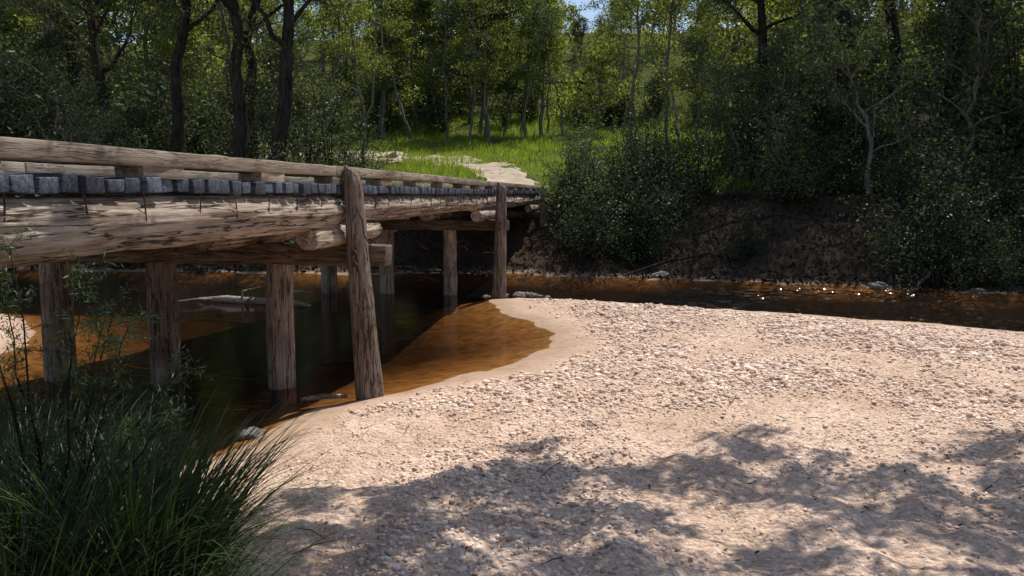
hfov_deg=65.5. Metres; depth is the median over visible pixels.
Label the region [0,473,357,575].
mat rush clump
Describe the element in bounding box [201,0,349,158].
eucalyptus tree
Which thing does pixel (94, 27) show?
eucalyptus tree
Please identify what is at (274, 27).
sapling tree
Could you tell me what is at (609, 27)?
sapling tree
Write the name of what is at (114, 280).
creek water
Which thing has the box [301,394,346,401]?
driftwood log
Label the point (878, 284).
rock
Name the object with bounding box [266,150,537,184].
dirt road
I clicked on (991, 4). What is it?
eucalyptus tree
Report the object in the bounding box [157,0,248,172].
eucalyptus tree
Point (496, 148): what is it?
grass
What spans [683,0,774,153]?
sapling tree
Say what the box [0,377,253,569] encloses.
mat rush clump
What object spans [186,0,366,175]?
eucalyptus tree
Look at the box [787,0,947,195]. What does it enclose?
river oak tree
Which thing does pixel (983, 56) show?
river oak tree
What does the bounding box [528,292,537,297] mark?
rock
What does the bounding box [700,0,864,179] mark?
eucalyptus tree
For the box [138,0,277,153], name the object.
sapling tree
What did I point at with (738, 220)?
fallen branch
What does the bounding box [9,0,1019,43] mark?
sky
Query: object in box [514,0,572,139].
sapling tree
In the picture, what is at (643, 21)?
sapling tree
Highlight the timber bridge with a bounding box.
[0,137,548,412]
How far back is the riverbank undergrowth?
22.29 m
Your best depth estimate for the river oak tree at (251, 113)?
27.87 m
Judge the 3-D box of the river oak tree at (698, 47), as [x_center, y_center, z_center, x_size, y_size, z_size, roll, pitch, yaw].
[7.211,-5.969,26.821,3.805,5.593,3.173,4,8,33]
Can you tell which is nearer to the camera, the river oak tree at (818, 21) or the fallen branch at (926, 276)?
the fallen branch at (926, 276)
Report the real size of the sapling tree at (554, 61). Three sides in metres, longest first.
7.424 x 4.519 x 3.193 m
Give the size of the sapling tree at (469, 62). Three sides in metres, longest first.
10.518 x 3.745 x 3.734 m
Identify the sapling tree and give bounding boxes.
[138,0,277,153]
[200,0,302,158]
[263,0,380,162]
[305,0,381,164]
[325,0,420,143]
[347,0,442,138]
[421,0,481,140]
[444,0,508,142]
[449,0,525,145]
[497,0,548,133]
[510,0,564,138]
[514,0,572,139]
[517,14,571,133]
[578,0,648,143]
[584,0,645,132]
[585,0,673,156]
[632,0,725,163]
[633,0,702,144]
[656,0,762,177]
[681,0,784,105]
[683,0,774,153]
[779,0,848,129]
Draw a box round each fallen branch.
[622,251,710,276]
[695,213,818,235]
[916,228,1006,285]
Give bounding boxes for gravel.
[219,298,1023,575]
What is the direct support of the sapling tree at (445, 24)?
on the ground at (428, 342)
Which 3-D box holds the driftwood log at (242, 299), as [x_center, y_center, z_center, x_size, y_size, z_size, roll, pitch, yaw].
[-4.901,0.103,14.526,2.805,0.443,1.042,0,7,0]
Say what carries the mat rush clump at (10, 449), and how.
on the ground at (428, 342)
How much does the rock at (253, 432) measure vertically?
0.138 m
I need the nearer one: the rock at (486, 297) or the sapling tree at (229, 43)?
the rock at (486, 297)
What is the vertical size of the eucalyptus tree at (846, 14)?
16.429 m
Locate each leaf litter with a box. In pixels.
[7,188,1023,293]
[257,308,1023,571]
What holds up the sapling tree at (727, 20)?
on the ground at (428, 342)
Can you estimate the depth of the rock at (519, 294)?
15.77 m
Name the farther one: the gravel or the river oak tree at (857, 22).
the river oak tree at (857, 22)
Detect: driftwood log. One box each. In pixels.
[178,285,312,307]
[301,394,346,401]
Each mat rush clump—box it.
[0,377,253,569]
[0,378,70,493]
[0,380,358,575]
[0,389,218,487]
[0,428,260,575]
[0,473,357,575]
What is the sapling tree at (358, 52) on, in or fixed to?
on the ground at (428, 342)
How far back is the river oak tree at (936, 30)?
23.16 m
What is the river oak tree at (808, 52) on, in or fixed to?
on the ground at (428, 342)
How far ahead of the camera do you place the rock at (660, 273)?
19.20 m
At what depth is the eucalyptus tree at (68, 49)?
27.31 m
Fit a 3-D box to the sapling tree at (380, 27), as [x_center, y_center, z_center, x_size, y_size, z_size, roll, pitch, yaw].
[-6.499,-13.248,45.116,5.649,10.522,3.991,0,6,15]
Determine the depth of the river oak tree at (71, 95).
24.11 m
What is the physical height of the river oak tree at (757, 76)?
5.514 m
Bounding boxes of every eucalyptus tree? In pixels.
[0,0,157,165]
[0,0,177,166]
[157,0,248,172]
[170,0,249,152]
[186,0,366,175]
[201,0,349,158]
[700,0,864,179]
[825,0,854,192]
[884,0,903,157]
[926,0,1023,143]
[976,0,994,163]
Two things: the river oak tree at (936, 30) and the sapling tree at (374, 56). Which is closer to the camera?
the river oak tree at (936, 30)
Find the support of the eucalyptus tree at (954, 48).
on the ground at (428, 342)
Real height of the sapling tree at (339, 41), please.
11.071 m
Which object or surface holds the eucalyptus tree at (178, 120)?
on the ground at (428, 342)
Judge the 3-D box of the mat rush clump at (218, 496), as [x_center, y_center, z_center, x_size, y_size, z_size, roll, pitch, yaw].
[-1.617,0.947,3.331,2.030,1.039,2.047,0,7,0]
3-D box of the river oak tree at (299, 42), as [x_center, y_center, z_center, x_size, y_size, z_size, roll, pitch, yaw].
[-7.751,-6.720,29.067,3.349,7.099,4.753,-9,11,-52]
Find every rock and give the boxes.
[232,426,266,440]
[482,295,491,299]
[512,291,525,297]
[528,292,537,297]
[650,271,669,277]
[868,281,887,289]
[970,288,986,292]
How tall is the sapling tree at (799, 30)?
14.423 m
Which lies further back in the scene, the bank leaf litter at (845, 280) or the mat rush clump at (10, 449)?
the bank leaf litter at (845, 280)
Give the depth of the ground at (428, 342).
6.71 m
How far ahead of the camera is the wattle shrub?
3.30 m
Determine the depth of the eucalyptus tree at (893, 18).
28.47 m
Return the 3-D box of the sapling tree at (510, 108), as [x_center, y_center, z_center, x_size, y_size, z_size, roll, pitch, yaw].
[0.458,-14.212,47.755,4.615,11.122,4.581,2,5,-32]
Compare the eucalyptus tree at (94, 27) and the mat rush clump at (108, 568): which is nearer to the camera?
the mat rush clump at (108, 568)
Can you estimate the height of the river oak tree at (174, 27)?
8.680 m
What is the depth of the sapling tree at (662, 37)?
40.83 m
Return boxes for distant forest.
[0,0,1023,163]
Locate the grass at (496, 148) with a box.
[286,105,990,202]
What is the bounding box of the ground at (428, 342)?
[0,14,1023,575]
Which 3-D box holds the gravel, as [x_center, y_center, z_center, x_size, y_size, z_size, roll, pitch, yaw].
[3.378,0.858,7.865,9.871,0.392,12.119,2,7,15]
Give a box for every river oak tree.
[0,13,123,164]
[45,75,151,166]
[94,0,256,170]
[194,27,315,156]
[253,9,357,162]
[668,26,774,184]
[704,22,834,190]
[750,0,915,133]
[750,0,921,155]
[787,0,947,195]
[872,0,1023,146]
[877,0,1023,177]
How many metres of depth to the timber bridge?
7.73 m
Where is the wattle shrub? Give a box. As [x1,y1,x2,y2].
[0,219,212,524]
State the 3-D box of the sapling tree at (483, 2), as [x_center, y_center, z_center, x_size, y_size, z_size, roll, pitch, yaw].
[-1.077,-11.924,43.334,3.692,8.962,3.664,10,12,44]
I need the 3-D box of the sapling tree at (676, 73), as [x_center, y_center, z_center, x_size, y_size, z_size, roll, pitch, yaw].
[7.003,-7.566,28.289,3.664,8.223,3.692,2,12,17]
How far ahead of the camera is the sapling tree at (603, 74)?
46.57 m
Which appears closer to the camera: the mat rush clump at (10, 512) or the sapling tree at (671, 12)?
the mat rush clump at (10, 512)
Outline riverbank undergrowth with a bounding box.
[0,0,1023,294]
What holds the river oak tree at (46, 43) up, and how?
on the ground at (428, 342)
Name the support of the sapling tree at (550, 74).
on the ground at (428, 342)
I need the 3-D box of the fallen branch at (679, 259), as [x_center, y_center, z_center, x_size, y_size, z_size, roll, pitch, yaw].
[3.699,-0.549,18.732,2.219,0.558,1.140,0,7,0]
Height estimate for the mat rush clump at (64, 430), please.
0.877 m
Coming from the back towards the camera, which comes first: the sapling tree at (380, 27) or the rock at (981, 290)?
the sapling tree at (380, 27)
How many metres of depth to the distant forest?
47.00 m

